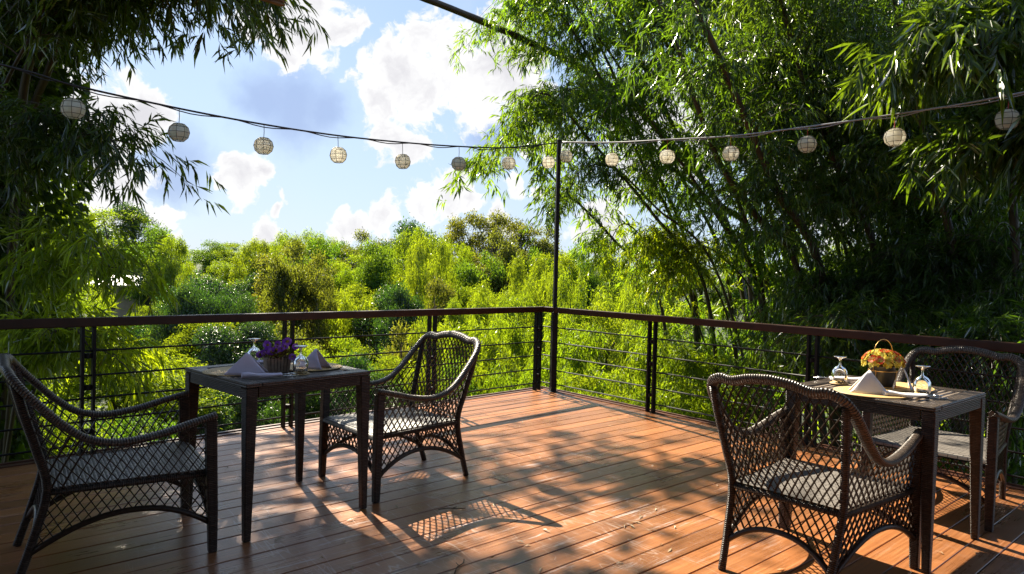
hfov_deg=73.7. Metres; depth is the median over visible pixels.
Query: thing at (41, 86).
bamboo culm plant
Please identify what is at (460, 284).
bamboo clump
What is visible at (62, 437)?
bushy tree
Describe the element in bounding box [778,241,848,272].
bamboo clump
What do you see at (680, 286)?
bamboo culm plant
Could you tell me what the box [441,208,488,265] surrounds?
olive tree
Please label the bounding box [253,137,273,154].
capiz lantern
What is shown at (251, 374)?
cutlery roll
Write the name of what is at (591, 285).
broadleaf tree
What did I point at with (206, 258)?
broadleaf tree
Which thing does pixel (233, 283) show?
bushy tree
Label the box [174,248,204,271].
bamboo clump
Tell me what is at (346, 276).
bamboo clump
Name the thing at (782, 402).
broadleaf tree
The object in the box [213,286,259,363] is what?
broadleaf tree
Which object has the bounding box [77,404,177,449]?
broadleaf tree
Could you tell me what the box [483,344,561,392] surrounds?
bamboo clump
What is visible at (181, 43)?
bamboo culm plant
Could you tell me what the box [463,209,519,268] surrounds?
olive tree
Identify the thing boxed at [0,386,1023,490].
deck edge board
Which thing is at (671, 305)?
broadleaf tree
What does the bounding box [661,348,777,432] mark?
bushy tree
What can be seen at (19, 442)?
vine covered tree
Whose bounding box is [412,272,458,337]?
olive tree
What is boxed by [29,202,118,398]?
bamboo clump
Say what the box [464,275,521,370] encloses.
bamboo clump
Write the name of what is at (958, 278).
bamboo culm plant
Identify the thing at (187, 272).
bushy tree
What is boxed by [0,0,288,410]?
bamboo culm plant
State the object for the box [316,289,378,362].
bamboo clump
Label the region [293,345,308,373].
upturned glass
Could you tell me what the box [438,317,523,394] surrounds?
bamboo clump
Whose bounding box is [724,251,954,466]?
bamboo culm plant
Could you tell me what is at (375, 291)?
broadleaf tree
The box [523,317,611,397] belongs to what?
bamboo clump
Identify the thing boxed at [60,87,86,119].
capiz lantern
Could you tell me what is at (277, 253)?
bamboo clump
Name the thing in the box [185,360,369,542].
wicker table
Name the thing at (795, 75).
bamboo culm plant
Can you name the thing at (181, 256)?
broadleaf tree
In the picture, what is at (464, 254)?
bushy tree
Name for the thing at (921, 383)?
upturned glass
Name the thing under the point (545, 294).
bamboo clump
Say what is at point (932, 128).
bamboo culm plant
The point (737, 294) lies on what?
broadleaf tree
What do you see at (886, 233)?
bamboo culm plant
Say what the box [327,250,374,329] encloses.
bushy tree
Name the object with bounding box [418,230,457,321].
bamboo clump
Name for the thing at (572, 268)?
broadleaf tree
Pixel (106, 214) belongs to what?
bushy tree
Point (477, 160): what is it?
bamboo culm plant
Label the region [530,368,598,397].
bamboo clump
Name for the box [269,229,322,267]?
bamboo clump
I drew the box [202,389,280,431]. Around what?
broadleaf tree
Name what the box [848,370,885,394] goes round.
folded napkin
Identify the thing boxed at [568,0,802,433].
bamboo culm plant
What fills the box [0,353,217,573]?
wicker armchair
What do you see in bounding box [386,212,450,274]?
broadleaf tree
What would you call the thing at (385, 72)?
sky
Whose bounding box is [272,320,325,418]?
olive tree
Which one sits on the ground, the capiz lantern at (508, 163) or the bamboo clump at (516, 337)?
the bamboo clump at (516, 337)
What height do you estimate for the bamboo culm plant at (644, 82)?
7.196 m
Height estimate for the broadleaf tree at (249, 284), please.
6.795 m
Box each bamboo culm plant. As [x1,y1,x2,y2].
[0,0,105,396]
[0,0,211,198]
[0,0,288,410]
[0,71,230,451]
[0,203,194,462]
[0,290,170,462]
[1,301,187,458]
[2,0,317,84]
[7,0,330,316]
[420,0,756,398]
[436,128,706,384]
[449,0,759,373]
[470,0,711,415]
[476,63,763,419]
[482,77,763,407]
[487,0,723,411]
[506,0,781,418]
[517,145,759,421]
[541,0,787,389]
[558,80,811,415]
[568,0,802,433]
[578,214,714,372]
[589,0,855,444]
[592,0,803,438]
[599,43,830,442]
[599,216,738,372]
[604,0,834,440]
[609,0,858,446]
[620,0,858,442]
[627,236,777,415]
[628,0,866,375]
[670,0,955,450]
[672,78,894,451]
[691,4,797,293]
[707,0,923,307]
[709,6,869,272]
[714,0,965,470]
[719,26,886,263]
[722,0,944,427]
[723,49,938,385]
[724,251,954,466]
[726,277,1000,473]
[736,67,955,335]
[751,11,967,429]
[792,0,940,430]
[792,63,1003,420]
[799,0,1023,472]
[802,218,1012,474]
[807,19,1022,389]
[826,0,1023,142]
[830,0,1021,282]
[835,171,1020,414]
[859,289,1023,483]
[869,0,1023,483]
[871,213,1023,484]
[878,92,1022,227]
[885,56,1023,215]
[900,0,1018,458]
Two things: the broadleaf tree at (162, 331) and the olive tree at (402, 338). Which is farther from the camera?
the broadleaf tree at (162, 331)
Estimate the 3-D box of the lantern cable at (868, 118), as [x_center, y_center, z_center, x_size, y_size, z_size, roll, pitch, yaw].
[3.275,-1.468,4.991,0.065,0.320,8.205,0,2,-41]
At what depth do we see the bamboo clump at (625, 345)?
17.53 m
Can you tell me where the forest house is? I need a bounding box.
[87,275,179,316]
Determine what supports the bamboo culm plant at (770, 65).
on the ground
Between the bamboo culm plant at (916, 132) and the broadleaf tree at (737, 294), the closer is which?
the bamboo culm plant at (916, 132)
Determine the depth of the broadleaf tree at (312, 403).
15.95 m
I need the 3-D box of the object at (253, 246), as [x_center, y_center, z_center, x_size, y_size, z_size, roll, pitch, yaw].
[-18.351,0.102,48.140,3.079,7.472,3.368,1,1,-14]
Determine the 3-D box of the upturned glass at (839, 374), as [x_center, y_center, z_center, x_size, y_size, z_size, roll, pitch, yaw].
[1.889,0.474,3.934,0.086,0.153,0.086,1,1,0]
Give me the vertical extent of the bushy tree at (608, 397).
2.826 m
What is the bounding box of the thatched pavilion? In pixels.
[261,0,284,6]
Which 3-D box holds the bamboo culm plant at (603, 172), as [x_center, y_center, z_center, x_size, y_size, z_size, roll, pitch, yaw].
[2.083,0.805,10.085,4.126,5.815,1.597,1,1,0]
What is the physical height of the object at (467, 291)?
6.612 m
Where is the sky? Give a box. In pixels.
[9,0,1021,271]
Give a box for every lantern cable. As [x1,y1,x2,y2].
[0,63,556,149]
[561,91,1023,144]
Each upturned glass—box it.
[247,338,260,359]
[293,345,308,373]
[831,355,847,383]
[913,365,931,394]
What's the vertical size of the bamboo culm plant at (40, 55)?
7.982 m
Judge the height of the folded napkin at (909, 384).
0.122 m
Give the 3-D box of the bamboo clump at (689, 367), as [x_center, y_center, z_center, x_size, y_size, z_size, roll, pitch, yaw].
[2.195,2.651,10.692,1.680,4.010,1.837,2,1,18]
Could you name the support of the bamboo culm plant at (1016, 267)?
on the ground
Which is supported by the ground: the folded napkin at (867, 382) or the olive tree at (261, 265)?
the olive tree at (261, 265)
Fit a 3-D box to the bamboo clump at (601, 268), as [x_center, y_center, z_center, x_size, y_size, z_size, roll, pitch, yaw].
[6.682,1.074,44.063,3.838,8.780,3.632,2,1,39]
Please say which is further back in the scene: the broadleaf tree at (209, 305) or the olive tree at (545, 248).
the olive tree at (545, 248)
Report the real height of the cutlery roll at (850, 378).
0.030 m
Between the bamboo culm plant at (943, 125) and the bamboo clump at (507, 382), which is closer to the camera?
the bamboo culm plant at (943, 125)
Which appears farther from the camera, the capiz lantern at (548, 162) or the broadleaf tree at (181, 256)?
the broadleaf tree at (181, 256)
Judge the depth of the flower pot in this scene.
3.84 m
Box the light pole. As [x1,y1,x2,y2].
[547,139,561,392]
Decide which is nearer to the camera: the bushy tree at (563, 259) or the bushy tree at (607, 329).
the bushy tree at (607, 329)
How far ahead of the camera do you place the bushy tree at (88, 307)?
24.07 m
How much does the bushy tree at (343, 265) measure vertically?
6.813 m
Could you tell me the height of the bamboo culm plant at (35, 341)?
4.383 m
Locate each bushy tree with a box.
[38,382,110,455]
[55,288,110,426]
[81,206,163,292]
[138,261,201,292]
[138,315,179,425]
[180,273,228,287]
[204,243,252,278]
[224,277,261,294]
[294,330,361,415]
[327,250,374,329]
[335,259,369,348]
[371,243,408,279]
[378,306,439,361]
[390,254,452,297]
[438,243,479,361]
[440,321,480,380]
[446,239,471,280]
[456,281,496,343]
[537,249,587,319]
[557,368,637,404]
[566,242,618,298]
[572,294,643,390]
[584,365,670,398]
[589,387,645,404]
[606,262,677,361]
[637,295,740,410]
[651,244,754,328]
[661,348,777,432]
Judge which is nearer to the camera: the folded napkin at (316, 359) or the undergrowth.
the folded napkin at (316, 359)
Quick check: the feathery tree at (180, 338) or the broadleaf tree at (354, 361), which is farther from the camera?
the feathery tree at (180, 338)
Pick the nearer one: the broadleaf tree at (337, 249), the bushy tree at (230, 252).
the broadleaf tree at (337, 249)
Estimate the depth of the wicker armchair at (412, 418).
4.57 m
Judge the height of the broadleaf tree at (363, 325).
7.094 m
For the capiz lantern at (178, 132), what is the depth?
5.29 m
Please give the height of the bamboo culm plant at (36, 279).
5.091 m
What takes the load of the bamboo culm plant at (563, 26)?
on the ground
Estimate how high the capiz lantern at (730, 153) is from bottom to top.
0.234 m
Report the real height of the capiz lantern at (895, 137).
0.248 m
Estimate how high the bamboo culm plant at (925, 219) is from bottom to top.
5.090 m
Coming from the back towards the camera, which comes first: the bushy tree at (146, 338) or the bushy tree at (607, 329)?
the bushy tree at (146, 338)
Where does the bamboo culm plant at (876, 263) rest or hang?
on the ground
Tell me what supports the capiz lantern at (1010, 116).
hanging from the lantern cable at (868, 118)
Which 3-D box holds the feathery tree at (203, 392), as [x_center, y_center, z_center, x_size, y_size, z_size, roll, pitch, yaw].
[-7.723,3.635,15.105,2.740,4.385,3.022,0,2,-41]
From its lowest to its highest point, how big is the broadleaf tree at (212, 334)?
5.412 m
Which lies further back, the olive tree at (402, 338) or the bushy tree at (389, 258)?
the bushy tree at (389, 258)
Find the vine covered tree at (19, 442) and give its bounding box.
[0,10,95,462]
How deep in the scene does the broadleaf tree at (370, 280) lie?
35.37 m
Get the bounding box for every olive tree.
[248,237,341,332]
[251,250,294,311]
[256,234,310,344]
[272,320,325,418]
[286,244,341,356]
[336,227,390,271]
[377,318,424,384]
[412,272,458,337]
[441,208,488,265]
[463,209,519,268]
[466,249,514,305]
[479,225,533,294]
[494,218,542,353]
[527,224,567,281]
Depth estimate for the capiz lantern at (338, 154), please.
6.21 m
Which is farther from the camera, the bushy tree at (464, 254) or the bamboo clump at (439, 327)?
the bushy tree at (464, 254)
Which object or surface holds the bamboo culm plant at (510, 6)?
on the ground
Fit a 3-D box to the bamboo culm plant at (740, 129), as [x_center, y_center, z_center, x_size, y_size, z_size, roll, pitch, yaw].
[3.832,0.175,9.202,3.606,5.884,1.614,1,1,-18]
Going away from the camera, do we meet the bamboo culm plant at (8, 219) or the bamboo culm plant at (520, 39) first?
the bamboo culm plant at (8, 219)
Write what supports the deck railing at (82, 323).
on the deck
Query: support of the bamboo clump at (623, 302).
on the ground
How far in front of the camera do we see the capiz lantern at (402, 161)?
6.69 m
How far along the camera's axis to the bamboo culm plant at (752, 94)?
10.39 m
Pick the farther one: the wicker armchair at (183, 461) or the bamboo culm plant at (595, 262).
the bamboo culm plant at (595, 262)
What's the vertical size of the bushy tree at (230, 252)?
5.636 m
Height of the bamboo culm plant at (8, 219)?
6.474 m
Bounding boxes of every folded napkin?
[224,353,267,374]
[307,349,331,369]
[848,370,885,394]
[892,366,912,389]
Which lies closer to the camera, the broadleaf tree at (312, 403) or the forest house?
the broadleaf tree at (312, 403)
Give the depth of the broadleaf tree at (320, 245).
35.86 m
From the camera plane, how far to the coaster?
3.90 m
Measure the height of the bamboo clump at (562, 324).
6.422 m
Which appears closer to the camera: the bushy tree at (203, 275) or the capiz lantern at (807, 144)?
the capiz lantern at (807, 144)
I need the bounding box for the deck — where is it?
[0,389,1023,573]
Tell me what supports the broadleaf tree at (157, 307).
on the ground
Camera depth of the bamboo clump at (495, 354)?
12.88 m
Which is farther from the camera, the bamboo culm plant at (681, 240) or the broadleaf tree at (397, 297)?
the broadleaf tree at (397, 297)
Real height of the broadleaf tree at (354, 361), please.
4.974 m
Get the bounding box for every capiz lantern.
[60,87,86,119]
[168,109,189,141]
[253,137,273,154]
[330,147,346,162]
[395,144,410,168]
[451,157,465,170]
[502,157,515,169]
[542,146,554,167]
[560,150,572,162]
[605,148,618,165]
[659,140,674,163]
[722,140,739,160]
[797,129,816,152]
[883,121,906,146]
[994,101,1020,129]
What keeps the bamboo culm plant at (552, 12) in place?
on the ground
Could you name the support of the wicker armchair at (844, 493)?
on the deck
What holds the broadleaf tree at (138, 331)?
on the ground
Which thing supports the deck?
on the deck subfloor
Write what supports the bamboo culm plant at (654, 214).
on the ground
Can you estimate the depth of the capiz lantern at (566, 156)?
7.97 m
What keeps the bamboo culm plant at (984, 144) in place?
on the ground
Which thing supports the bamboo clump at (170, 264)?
on the ground
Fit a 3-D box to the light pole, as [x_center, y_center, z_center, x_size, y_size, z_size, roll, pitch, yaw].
[0.521,-0.246,8.116,0.110,2.993,0.110,1,1,-20]
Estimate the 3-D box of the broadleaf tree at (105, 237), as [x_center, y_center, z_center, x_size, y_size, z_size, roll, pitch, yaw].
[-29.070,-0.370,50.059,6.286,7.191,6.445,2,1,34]
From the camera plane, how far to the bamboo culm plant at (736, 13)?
9.21 m
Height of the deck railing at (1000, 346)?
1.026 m
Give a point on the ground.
(720, 329)
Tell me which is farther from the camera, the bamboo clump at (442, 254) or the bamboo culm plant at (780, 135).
the bamboo clump at (442, 254)
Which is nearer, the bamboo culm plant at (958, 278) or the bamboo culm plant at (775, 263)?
the bamboo culm plant at (958, 278)
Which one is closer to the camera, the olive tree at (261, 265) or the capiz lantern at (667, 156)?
the capiz lantern at (667, 156)
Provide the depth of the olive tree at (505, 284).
34.83 m
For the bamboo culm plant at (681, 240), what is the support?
on the ground
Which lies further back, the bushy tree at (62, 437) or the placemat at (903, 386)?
the bushy tree at (62, 437)
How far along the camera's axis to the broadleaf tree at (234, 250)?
94.30 m
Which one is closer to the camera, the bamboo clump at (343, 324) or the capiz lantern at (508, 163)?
the capiz lantern at (508, 163)
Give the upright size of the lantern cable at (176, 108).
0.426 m
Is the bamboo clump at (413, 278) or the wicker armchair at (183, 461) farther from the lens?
the bamboo clump at (413, 278)
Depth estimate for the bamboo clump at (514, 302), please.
20.95 m
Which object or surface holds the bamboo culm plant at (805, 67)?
on the ground
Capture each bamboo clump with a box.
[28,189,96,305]
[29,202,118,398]
[140,230,194,306]
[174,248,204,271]
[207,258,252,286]
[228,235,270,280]
[253,234,287,259]
[268,243,299,262]
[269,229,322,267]
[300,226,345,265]
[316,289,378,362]
[318,265,358,354]
[387,222,430,287]
[399,315,451,403]
[403,233,441,322]
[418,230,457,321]
[418,267,473,320]
[433,235,454,283]
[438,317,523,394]
[439,292,489,366]
[462,333,521,395]
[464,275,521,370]
[480,286,535,378]
[480,306,532,385]
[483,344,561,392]
[506,248,551,333]
[516,256,568,358]
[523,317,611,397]
[525,302,599,383]
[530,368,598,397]
[543,263,609,364]
[585,236,638,301]
[589,270,651,389]
[606,329,705,416]
[615,284,705,409]
[629,387,690,416]
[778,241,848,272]
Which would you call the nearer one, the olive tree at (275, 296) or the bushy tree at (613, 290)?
the olive tree at (275, 296)
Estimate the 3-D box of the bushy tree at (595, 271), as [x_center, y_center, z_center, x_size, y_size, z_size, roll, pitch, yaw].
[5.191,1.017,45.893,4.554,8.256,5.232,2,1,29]
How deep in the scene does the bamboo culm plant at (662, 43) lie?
9.67 m
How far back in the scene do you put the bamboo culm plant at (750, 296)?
12.86 m
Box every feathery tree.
[41,339,221,431]
[41,343,115,431]
[101,353,238,429]
[124,305,160,338]
[153,322,238,364]
[296,288,357,331]
[326,282,387,357]
[336,342,411,407]
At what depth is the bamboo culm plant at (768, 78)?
10.17 m
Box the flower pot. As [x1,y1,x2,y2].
[256,337,297,372]
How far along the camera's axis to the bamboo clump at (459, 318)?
23.95 m
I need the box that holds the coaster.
[830,381,848,384]
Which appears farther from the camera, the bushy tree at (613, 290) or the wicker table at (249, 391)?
the bushy tree at (613, 290)
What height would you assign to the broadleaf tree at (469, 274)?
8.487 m
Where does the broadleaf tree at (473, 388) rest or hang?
on the ground
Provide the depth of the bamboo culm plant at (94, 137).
5.54 m
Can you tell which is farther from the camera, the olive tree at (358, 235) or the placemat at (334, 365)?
the olive tree at (358, 235)
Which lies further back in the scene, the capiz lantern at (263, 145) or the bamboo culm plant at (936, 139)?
the bamboo culm plant at (936, 139)
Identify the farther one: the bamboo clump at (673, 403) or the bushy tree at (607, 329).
the bushy tree at (607, 329)
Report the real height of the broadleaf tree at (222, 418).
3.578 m
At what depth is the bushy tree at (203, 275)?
50.30 m
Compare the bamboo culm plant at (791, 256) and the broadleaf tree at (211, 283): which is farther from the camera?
the broadleaf tree at (211, 283)
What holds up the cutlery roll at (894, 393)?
on the wicker table at (930, 414)
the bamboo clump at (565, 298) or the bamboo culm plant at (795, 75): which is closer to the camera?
the bamboo culm plant at (795, 75)
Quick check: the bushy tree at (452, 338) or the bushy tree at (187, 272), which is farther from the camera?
the bushy tree at (187, 272)
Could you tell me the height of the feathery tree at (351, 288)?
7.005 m
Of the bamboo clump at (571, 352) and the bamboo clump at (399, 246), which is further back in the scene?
the bamboo clump at (399, 246)
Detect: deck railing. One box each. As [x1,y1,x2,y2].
[0,306,546,456]
[542,306,1023,478]
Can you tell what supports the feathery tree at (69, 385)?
on the ground
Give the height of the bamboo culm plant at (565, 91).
7.614 m
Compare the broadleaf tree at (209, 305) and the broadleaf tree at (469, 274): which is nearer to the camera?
the broadleaf tree at (209, 305)
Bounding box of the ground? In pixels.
[46,264,1017,482]
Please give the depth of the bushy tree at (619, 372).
11.70 m
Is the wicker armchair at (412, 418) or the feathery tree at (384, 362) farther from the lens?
the feathery tree at (384, 362)
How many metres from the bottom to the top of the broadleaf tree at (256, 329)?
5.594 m
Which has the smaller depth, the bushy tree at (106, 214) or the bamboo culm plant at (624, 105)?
the bamboo culm plant at (624, 105)
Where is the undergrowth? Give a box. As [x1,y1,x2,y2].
[50,354,1023,484]
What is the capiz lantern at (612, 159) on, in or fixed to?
hanging from the lantern cable at (868, 118)
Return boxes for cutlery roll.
[241,372,298,377]
[814,376,860,380]
[882,390,947,398]
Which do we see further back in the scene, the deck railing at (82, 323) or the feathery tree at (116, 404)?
the feathery tree at (116, 404)
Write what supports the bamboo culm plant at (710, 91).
on the ground
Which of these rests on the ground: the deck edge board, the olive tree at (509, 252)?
the olive tree at (509, 252)
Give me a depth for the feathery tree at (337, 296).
31.67 m
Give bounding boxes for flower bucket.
[861,339,906,387]
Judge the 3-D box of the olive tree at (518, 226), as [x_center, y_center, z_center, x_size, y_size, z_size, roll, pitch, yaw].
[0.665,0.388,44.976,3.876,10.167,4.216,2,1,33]
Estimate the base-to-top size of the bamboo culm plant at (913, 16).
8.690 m
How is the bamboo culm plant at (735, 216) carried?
on the ground
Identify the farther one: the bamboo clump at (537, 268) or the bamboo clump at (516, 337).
the bamboo clump at (537, 268)
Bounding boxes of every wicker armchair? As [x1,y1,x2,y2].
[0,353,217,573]
[318,331,480,502]
[707,373,922,573]
[860,346,1023,531]
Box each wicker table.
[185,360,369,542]
[784,375,985,573]
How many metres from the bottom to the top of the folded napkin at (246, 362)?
0.114 m
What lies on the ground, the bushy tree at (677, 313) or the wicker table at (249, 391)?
the bushy tree at (677, 313)
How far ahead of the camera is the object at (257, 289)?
32.96 m
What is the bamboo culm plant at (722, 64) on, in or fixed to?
on the ground
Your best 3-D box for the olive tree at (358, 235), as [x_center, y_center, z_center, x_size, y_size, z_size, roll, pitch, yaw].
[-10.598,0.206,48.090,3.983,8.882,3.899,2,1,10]
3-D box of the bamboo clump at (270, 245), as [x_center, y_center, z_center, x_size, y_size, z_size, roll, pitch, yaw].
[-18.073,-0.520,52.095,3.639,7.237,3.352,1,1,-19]
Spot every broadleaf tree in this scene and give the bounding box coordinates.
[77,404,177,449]
[87,234,134,280]
[97,197,173,257]
[99,325,155,374]
[118,220,187,345]
[147,278,202,386]
[150,388,234,437]
[153,279,189,363]
[155,237,192,265]
[171,323,262,426]
[180,265,259,330]
[181,278,240,363]
[188,238,233,282]
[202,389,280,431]
[208,241,240,259]
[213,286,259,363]
[227,266,267,345]
[227,312,289,424]
[257,350,333,425]
[284,232,345,295]
[314,343,373,417]
[318,240,355,278]
[343,363,410,413]
[345,236,398,361]
[349,280,411,368]
[360,259,393,363]
[370,278,426,367]
[374,234,410,276]
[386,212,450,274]
[436,352,482,400]
[449,246,507,326]
[502,246,553,315]
[552,252,592,297]
[557,231,611,328]
[610,249,696,313]
[683,311,811,431]
[707,241,786,315]
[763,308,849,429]
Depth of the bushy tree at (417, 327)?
25.36 m
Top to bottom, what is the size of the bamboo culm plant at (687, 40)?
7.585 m
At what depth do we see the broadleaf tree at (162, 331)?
22.86 m
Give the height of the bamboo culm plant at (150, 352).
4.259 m
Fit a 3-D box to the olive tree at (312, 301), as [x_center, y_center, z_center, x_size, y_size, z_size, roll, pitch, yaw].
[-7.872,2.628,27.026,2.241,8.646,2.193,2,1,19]
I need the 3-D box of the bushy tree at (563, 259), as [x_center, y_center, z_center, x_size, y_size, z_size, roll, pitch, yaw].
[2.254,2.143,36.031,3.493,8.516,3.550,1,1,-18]
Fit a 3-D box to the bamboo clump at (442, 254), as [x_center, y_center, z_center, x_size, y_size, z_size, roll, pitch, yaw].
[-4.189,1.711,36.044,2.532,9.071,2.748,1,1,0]
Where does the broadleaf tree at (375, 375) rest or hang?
on the ground
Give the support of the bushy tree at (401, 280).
on the ground
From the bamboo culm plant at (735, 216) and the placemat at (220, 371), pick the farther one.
the bamboo culm plant at (735, 216)
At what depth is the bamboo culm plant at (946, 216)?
6.91 m
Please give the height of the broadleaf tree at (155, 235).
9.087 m
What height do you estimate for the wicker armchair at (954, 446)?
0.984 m
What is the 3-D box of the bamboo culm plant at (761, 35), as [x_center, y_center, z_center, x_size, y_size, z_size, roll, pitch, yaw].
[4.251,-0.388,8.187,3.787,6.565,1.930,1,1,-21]
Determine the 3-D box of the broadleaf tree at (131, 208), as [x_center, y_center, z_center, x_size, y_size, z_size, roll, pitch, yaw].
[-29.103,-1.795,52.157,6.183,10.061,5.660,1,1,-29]
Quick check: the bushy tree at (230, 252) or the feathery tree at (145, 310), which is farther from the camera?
the bushy tree at (230, 252)
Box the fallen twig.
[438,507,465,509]
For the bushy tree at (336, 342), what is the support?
on the ground
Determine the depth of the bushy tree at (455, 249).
41.62 m
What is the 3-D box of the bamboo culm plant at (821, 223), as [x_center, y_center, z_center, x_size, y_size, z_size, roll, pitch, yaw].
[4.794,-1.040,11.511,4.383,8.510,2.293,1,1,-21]
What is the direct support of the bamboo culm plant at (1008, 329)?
on the ground
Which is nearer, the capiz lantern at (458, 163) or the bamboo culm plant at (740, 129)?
the capiz lantern at (458, 163)
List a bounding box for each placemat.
[202,366,268,375]
[290,363,341,370]
[833,386,907,398]
[885,382,935,391]
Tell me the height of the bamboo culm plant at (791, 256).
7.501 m
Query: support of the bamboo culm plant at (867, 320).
on the ground
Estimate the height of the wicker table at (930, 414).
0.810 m
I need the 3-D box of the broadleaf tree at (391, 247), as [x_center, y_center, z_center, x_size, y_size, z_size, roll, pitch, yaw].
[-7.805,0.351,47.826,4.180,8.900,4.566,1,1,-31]
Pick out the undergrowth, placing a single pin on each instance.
(938, 464)

